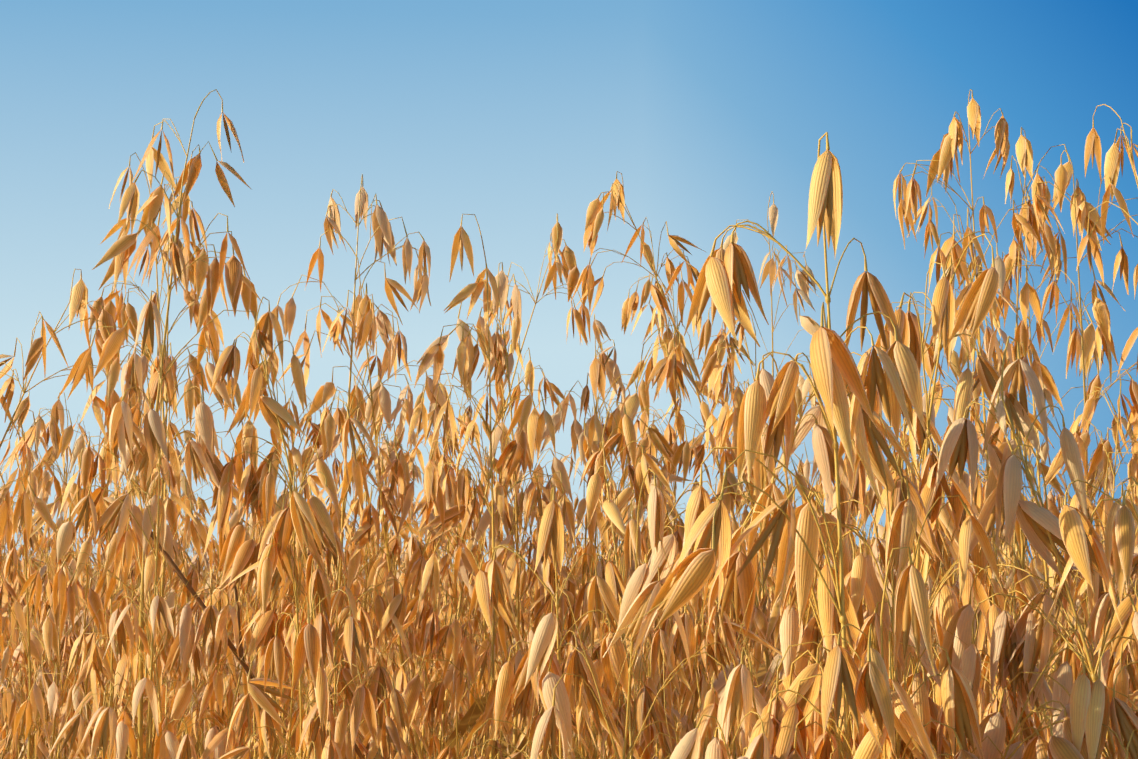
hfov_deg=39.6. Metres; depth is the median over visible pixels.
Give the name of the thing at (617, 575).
oat
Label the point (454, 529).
oat
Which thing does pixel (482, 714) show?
oat
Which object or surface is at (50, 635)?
oat
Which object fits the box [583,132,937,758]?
oat
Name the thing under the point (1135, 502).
oat
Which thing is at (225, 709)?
oat
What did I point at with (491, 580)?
oat
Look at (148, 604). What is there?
oat
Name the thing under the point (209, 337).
oat
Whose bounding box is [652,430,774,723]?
oat
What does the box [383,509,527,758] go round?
oat
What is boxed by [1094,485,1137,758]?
oat
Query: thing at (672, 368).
oat
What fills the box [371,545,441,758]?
oat
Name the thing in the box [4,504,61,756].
oat
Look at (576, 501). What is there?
oat
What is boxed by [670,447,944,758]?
oat
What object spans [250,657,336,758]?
oat
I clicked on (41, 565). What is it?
oat
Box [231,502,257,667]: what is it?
oat
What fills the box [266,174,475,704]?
oat
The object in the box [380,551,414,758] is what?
oat
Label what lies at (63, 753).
oat
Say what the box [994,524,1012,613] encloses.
oat
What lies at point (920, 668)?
oat
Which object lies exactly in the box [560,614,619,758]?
oat
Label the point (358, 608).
oat
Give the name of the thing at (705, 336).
oat
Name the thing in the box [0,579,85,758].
oat
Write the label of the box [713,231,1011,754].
oat
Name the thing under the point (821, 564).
oat
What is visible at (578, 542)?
oat
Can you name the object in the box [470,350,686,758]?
oat
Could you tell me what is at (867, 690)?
oat
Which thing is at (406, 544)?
oat
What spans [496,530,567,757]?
oat
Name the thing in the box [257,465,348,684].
oat
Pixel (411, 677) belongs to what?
oat
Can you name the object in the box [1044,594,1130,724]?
oat
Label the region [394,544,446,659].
oat
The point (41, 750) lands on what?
oat
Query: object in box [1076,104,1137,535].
oat
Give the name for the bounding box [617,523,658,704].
oat
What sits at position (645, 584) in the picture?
oat
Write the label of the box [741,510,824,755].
oat
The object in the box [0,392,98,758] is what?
oat
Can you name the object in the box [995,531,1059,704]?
oat
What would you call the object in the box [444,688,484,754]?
oat
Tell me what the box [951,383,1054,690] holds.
oat
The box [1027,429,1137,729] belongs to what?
oat
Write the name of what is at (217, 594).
oat
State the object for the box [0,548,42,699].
oat
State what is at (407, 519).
oat
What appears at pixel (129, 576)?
oat
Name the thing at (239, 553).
oat
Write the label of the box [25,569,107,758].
oat
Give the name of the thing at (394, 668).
oat
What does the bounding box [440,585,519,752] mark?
oat
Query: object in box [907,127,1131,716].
oat
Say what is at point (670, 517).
oat
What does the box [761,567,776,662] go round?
oat
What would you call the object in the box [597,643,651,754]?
oat
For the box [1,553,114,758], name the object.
oat
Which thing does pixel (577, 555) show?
oat
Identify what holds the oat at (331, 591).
on the ground
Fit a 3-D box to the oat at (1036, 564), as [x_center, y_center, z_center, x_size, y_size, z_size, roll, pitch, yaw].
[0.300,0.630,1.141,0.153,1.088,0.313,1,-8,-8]
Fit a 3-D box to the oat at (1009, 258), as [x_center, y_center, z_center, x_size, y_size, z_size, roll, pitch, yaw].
[0.337,0.509,0.920,0.417,1.268,0.229,-1,-8,5]
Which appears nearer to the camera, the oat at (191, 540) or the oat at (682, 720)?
the oat at (682, 720)
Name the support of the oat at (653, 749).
on the ground
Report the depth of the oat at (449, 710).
1.33 m
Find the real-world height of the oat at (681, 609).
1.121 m
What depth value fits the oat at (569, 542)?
1.63 m
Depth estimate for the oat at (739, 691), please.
0.38 m
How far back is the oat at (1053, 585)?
0.67 m
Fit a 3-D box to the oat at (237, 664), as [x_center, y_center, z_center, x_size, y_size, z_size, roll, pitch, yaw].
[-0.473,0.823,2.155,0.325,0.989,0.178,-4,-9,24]
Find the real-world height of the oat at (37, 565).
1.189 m
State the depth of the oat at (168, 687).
1.99 m
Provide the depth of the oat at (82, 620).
1.37 m
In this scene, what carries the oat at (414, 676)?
on the ground
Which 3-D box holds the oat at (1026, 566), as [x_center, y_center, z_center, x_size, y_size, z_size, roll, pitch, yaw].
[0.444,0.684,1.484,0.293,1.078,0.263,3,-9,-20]
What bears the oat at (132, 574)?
on the ground
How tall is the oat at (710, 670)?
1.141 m
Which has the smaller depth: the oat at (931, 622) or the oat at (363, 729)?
the oat at (363, 729)
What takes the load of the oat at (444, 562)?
on the ground
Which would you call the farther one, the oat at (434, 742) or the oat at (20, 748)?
the oat at (20, 748)
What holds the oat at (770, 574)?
on the ground
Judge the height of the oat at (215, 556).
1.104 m
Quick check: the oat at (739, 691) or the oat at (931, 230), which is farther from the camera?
the oat at (931, 230)
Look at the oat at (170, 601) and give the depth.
1.25 m
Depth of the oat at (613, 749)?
0.97 m
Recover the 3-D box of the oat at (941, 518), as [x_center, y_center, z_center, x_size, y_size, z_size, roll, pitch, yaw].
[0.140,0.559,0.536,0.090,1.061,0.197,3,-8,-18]
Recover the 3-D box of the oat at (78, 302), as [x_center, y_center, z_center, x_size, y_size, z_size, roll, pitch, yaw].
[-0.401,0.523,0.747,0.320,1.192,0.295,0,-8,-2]
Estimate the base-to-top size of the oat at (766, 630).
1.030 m
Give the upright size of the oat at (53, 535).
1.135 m
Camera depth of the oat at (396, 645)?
1.79 m
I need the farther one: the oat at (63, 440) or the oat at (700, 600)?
the oat at (700, 600)
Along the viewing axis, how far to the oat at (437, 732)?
1.53 m
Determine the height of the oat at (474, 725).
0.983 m
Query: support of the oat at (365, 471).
on the ground
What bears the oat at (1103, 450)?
on the ground
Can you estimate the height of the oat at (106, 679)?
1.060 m
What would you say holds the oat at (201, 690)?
on the ground
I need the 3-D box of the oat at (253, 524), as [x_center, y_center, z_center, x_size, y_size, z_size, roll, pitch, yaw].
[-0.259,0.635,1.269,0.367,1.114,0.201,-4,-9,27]
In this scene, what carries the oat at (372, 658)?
on the ground
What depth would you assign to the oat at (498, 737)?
2.27 m
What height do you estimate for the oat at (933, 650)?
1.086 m
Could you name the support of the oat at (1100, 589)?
on the ground
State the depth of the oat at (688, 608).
1.55 m
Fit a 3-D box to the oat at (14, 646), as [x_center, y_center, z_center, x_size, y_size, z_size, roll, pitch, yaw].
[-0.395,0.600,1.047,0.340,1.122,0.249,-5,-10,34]
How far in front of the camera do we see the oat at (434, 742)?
1.14 m
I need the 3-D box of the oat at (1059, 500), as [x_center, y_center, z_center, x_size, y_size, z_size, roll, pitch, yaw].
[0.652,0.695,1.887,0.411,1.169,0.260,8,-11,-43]
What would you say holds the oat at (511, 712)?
on the ground
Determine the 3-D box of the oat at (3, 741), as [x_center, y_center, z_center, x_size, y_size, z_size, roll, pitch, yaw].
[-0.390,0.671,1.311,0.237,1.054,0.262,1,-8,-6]
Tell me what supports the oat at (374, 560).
on the ground
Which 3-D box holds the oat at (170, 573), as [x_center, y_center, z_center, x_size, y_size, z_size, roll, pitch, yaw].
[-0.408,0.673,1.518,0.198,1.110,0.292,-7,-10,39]
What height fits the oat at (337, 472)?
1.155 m
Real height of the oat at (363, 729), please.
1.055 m
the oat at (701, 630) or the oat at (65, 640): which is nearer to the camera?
the oat at (701, 630)
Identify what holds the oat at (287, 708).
on the ground
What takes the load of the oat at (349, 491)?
on the ground
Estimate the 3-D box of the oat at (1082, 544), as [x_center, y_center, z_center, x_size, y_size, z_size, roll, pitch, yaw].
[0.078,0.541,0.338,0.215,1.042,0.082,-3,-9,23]
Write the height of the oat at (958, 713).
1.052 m
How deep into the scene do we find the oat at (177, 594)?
2.10 m
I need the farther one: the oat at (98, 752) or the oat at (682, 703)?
the oat at (98, 752)
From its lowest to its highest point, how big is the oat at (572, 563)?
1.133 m
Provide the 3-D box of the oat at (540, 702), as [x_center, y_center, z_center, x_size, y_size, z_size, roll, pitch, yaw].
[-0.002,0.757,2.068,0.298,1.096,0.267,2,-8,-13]
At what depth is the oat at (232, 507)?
1.68 m
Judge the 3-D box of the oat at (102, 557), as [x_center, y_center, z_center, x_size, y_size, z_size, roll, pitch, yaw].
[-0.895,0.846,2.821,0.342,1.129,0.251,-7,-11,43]
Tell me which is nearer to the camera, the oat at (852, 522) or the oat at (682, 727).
the oat at (852, 522)
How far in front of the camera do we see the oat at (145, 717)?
2.40 m
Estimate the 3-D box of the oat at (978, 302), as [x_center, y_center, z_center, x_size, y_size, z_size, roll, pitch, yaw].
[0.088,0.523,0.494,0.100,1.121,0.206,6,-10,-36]
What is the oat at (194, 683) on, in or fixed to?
on the ground
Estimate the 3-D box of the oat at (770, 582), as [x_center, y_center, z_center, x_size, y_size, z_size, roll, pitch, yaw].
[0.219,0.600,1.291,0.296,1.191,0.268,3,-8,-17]
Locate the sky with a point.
(514, 115)
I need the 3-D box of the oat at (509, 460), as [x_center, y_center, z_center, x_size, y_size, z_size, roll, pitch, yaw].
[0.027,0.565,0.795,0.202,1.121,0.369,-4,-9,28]
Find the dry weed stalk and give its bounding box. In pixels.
[150,531,303,752]
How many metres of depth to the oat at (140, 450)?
0.73 m
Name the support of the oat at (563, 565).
on the ground
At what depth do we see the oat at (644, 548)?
1.35 m
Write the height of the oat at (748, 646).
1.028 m
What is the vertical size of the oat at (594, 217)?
1.330 m
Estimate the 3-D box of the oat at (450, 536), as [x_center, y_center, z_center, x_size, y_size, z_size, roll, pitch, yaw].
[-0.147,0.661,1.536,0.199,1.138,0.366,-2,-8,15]
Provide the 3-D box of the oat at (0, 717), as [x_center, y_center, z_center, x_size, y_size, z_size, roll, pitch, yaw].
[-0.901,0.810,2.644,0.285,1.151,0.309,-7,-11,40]
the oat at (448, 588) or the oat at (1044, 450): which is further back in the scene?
the oat at (448, 588)
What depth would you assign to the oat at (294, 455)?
1.09 m
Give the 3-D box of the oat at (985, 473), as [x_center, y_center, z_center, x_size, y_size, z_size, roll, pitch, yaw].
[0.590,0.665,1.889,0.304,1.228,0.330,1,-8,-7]
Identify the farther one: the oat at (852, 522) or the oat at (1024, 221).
the oat at (852, 522)
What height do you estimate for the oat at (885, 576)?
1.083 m
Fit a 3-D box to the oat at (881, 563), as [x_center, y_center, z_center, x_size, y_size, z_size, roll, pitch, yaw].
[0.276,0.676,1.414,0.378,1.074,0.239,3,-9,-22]
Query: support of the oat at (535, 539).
on the ground
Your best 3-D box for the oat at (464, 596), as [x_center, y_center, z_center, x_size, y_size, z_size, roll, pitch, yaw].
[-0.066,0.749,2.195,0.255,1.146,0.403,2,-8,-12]
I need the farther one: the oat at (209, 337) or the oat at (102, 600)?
the oat at (102, 600)
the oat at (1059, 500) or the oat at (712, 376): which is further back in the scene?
the oat at (1059, 500)
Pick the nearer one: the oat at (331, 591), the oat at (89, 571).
the oat at (331, 591)
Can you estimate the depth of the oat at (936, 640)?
2.15 m
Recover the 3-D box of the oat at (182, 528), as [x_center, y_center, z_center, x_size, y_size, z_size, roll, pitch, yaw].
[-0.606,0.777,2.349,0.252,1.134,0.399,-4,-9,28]
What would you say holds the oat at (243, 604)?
on the ground
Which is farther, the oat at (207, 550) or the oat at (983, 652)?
the oat at (207, 550)
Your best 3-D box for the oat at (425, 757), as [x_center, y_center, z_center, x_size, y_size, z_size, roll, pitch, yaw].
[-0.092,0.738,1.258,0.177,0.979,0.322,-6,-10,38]
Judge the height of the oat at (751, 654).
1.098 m
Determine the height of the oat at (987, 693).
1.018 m
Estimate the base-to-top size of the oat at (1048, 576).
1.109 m
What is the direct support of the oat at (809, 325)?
on the ground
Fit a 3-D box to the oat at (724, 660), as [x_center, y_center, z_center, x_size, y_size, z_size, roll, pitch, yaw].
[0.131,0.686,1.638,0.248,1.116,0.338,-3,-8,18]
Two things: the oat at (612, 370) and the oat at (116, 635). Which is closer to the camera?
the oat at (612, 370)
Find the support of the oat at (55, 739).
on the ground
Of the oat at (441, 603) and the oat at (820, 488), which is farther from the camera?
the oat at (441, 603)
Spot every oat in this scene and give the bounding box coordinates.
[0,269,122,659]
[0,382,101,758]
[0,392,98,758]
[0,459,27,583]
[0,492,127,758]
[0,537,28,736]
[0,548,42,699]
[0,549,31,704]
[0,552,128,758]
[0,554,88,758]
[0,566,105,758]
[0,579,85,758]
[0,604,21,728]
[0,614,64,758]
[0,639,20,755]
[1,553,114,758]
[1,579,168,758]
[2,567,70,758]
[3,543,130,752]
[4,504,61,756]
[5,533,55,753]
[5,560,97,756]
[6,537,54,758]
[10,480,96,749]
[10,619,96,758]
[13,435,208,758]
[17,534,81,758]
[19,517,91,756]
[19,525,54,741]
[23,411,143,758]
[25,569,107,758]
[40,623,106,758]
[44,290,255,758]
[45,616,97,755]
[53,430,197,758]
[57,89,262,758]
[57,537,103,757]
[63,515,137,709]
[64,468,186,738]
[66,568,185,758]
[69,202,257,758]
[70,445,210,737]
[70,469,140,711]
[74,540,113,630]
[81,577,108,755]
[85,152,236,758]
[90,577,135,703]
[91,491,197,719]
[97,467,181,699]
[101,578,139,713]
[105,385,254,685]
[108,488,227,688]
[125,602,152,733]
[128,508,208,719]
[131,390,353,758]
[143,527,233,734]
[143,552,202,723]
[143,574,205,739]
[143,677,182,732]
[144,508,254,758]
[156,591,232,743]
[164,552,236,757]
[164,578,201,755]
[165,493,239,750]
[167,518,201,679]
[172,297,394,758]
[177,512,284,758]
[183,571,256,754]
[184,631,257,757]
[189,566,209,753]
[194,552,245,698]
[198,561,209,734]
[198,591,304,758]
[201,492,304,753]
[205,486,266,739]
[207,214,595,758]
[209,565,304,758]
[213,497,369,758]
[214,515,270,678]
[219,459,378,758]
[221,628,252,729]
[229,475,310,758]
[229,498,297,755]
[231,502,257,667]
[241,338,366,755]
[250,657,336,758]
[252,574,329,749]
[256,532,333,758]
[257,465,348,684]
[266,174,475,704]
[266,489,399,758]
[270,565,344,758]
[275,229,427,758]
[276,328,411,694]
[302,574,429,758]
[303,528,378,683]
[314,382,430,750]
[323,499,417,758]
[335,495,388,666]
[348,483,509,756]
[348,571,413,734]
[357,588,381,645]
[358,528,407,700]
[362,431,444,701]
[362,540,401,710]
[363,368,495,758]
[365,717,427,758]
[368,529,426,665]
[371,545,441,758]
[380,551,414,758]
[382,622,434,758]
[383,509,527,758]
[385,615,469,758]
[387,517,424,642]
[390,214,574,758]
[393,634,475,756]
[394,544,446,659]
[395,377,519,749]
[395,519,469,755]
[400,602,442,718]
[401,398,553,758]
[405,628,433,752]
[406,262,604,758]
[412,690,467,757]
[413,584,479,758]
[417,477,504,728]
[422,461,526,752]
[426,468,535,758]
[428,460,568,758]
[430,549,481,740]
[438,525,480,728]
[438,525,486,749]
[438,554,473,636]
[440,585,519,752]
[444,481,561,758]
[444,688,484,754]
[460,673,504,743]
[462,487,640,758]
[464,606,506,748]
[465,616,512,753]
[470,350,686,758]
[474,543,531,752]
[477,526,608,758]
[478,529,576,758]
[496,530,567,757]
[498,532,613,758]
[498,572,557,751]
[505,528,557,739]
[510,535,580,758]
[516,192,839,758]
[520,585,577,758]
[524,468,766,758]
[524,632,614,758]
[528,490,578,758]
[532,314,691,758]
[539,555,583,706]
[543,517,583,757]
[548,401,697,758]
[554,325,705,758]
[558,500,620,730]
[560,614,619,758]
[562,475,675,758]
[564,476,613,560]
[571,171,990,702]
[574,456,685,756]
[577,537,679,741]
[579,631,676,758]
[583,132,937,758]
[597,627,668,758]
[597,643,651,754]
[603,616,693,758]
[611,263,733,758]
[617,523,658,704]
[618,484,694,699]
[632,603,691,758]
[642,512,753,735]
[649,515,693,747]
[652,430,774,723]
[652,577,741,758]
[654,583,721,723]
[658,579,731,758]
[665,591,781,756]
[669,515,707,725]
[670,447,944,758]
[670,647,774,758]
[678,616,740,758]
[678,678,705,751]
[680,605,772,710]
[690,310,820,748]
[698,307,824,666]
[700,489,773,737]
[704,375,823,670]
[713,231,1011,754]
[723,579,754,665]
[728,636,762,746]
[737,573,833,750]
[740,635,771,662]
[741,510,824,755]
[745,601,771,665]
[753,352,998,758]
[756,548,825,675]
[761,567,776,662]
[767,564,783,662]
[770,445,1002,758]
[773,547,977,758]
[778,470,847,671]
[802,533,919,721]
[808,233,1058,758]
[809,479,858,656]
[817,518,888,585]
[850,89,1066,608]
[862,521,882,542]
[862,546,892,633]
[862,550,894,624]
[887,580,930,756]
[900,458,1045,758]
[904,426,1018,644]
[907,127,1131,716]
[907,180,1111,756]
[912,552,991,758]
[916,563,975,758]
[926,230,1111,669]
[927,616,939,685]
[929,336,1137,758]
[931,637,1010,698]
[933,597,973,647]
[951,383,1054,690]
[955,459,1024,577]
[971,646,1125,758]
[973,484,1137,747]
[974,486,1048,711]
[981,664,1039,718]
[989,150,1137,633]
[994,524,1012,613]
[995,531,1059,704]
[996,489,1113,745]
[1006,546,1042,701]
[1012,587,1057,714]
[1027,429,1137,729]
[1030,371,1137,724]
[1041,487,1076,640]
[1042,476,1137,758]
[1044,498,1111,755]
[1044,565,1129,723]
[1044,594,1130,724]
[1049,462,1137,729]
[1053,539,1137,751]
[1072,497,1117,592]
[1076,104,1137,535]
[1091,580,1137,758]
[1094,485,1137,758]
[1125,584,1137,693]
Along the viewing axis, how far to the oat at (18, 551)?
1.85 m
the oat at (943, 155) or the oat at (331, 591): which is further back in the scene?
the oat at (331, 591)
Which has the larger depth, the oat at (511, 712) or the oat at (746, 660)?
the oat at (746, 660)
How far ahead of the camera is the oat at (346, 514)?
2.59 m
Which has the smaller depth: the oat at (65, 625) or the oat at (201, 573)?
the oat at (65, 625)
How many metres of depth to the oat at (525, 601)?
1.80 m
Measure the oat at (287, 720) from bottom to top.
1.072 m
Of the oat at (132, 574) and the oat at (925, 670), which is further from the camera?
the oat at (132, 574)
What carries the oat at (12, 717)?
on the ground
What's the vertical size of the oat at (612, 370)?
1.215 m
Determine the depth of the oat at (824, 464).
0.44 m
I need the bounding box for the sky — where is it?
[0,0,1137,589]
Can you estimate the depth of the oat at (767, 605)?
1.60 m
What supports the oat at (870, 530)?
on the ground
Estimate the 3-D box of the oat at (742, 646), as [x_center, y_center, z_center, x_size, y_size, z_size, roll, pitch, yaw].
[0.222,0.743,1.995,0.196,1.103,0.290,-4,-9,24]
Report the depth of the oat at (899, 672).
0.87 m
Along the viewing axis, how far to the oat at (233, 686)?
1.48 m
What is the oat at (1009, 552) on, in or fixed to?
on the ground
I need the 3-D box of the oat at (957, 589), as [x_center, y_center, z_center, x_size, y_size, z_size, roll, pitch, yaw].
[0.233,0.581,1.014,0.370,1.150,0.201,0,-8,4]
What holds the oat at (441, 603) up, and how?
on the ground
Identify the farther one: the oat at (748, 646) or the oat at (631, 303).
the oat at (748, 646)
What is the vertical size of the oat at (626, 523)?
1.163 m
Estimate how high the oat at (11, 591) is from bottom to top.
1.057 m
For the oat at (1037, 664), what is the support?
on the ground
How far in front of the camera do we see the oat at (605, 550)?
1.61 m
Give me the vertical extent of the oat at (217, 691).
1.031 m
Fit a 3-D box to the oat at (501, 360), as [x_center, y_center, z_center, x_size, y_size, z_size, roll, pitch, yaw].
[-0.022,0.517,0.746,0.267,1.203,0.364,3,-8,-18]
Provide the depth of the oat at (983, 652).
1.15 m
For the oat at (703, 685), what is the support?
on the ground
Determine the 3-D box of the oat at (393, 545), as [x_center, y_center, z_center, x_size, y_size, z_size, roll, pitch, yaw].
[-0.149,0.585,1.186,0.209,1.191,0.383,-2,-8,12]
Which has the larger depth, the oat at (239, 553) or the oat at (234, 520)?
the oat at (234, 520)
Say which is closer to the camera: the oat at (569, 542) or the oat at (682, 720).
the oat at (682, 720)
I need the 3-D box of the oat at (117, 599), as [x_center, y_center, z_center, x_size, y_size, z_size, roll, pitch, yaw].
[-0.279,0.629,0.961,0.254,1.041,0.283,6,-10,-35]
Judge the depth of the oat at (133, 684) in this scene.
1.75 m
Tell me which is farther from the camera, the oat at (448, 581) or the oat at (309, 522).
the oat at (448, 581)
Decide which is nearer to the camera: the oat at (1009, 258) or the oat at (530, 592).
the oat at (1009, 258)
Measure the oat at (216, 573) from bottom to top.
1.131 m
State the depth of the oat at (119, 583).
2.05 m
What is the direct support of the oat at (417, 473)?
on the ground
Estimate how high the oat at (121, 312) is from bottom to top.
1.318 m
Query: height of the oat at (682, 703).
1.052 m
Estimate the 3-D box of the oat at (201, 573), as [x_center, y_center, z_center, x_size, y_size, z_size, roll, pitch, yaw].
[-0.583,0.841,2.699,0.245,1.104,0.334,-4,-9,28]
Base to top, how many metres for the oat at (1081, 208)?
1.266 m
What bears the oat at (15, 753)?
on the ground
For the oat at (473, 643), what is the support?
on the ground
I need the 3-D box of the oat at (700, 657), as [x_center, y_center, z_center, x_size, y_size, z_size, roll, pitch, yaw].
[0.222,0.687,1.579,0.273,1.099,0.247,-1,-8,10]
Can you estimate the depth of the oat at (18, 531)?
1.39 m
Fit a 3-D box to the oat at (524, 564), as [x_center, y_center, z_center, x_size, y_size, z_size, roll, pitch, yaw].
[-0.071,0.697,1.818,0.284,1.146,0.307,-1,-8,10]
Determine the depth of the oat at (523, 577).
1.14 m
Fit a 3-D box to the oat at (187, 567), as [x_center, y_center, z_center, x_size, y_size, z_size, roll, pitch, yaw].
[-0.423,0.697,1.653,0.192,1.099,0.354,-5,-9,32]
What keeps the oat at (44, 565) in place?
on the ground
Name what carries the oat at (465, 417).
on the ground
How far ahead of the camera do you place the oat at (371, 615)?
1.60 m
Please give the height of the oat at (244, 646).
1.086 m
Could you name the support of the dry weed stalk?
on the ground
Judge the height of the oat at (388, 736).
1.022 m
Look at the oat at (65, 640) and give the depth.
1.26 m
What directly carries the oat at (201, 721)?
on the ground
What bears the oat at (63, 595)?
on the ground
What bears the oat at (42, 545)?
on the ground
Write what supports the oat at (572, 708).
on the ground
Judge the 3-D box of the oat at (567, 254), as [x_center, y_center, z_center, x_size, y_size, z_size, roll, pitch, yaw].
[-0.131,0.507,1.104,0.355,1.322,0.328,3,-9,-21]
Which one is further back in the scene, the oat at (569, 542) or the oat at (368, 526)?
the oat at (569, 542)
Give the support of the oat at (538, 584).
on the ground
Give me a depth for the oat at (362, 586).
1.51 m
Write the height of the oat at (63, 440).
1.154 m
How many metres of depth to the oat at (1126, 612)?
0.47 m
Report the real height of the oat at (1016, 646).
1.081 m
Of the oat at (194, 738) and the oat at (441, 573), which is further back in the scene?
the oat at (441, 573)
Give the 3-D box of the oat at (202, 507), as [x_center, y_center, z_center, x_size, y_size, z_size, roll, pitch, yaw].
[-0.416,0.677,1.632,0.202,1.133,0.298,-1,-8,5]
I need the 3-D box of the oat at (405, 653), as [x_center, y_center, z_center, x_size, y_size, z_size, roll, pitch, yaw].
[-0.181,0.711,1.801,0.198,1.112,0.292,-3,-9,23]
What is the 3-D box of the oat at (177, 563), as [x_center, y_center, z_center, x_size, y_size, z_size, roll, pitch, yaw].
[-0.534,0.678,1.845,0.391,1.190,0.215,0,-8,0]
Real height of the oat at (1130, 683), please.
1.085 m
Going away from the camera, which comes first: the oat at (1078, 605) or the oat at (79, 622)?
the oat at (1078, 605)
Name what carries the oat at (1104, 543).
on the ground
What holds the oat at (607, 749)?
on the ground
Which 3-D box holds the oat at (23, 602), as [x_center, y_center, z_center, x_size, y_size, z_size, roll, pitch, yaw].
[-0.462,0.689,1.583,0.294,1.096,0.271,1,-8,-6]
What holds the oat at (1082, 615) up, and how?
on the ground
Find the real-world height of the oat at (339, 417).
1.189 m
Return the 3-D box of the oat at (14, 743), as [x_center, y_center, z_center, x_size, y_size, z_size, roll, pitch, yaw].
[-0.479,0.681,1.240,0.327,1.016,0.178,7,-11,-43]
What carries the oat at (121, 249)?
on the ground
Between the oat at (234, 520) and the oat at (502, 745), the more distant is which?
the oat at (502, 745)
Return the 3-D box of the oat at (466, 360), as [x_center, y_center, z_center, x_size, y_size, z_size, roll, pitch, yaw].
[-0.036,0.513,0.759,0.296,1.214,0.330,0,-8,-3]
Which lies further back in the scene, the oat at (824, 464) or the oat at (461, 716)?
the oat at (461, 716)
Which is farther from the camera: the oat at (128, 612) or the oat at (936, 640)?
the oat at (936, 640)
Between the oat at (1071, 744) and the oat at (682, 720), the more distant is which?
the oat at (682, 720)
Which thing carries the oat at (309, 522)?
on the ground
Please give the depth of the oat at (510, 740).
2.05 m

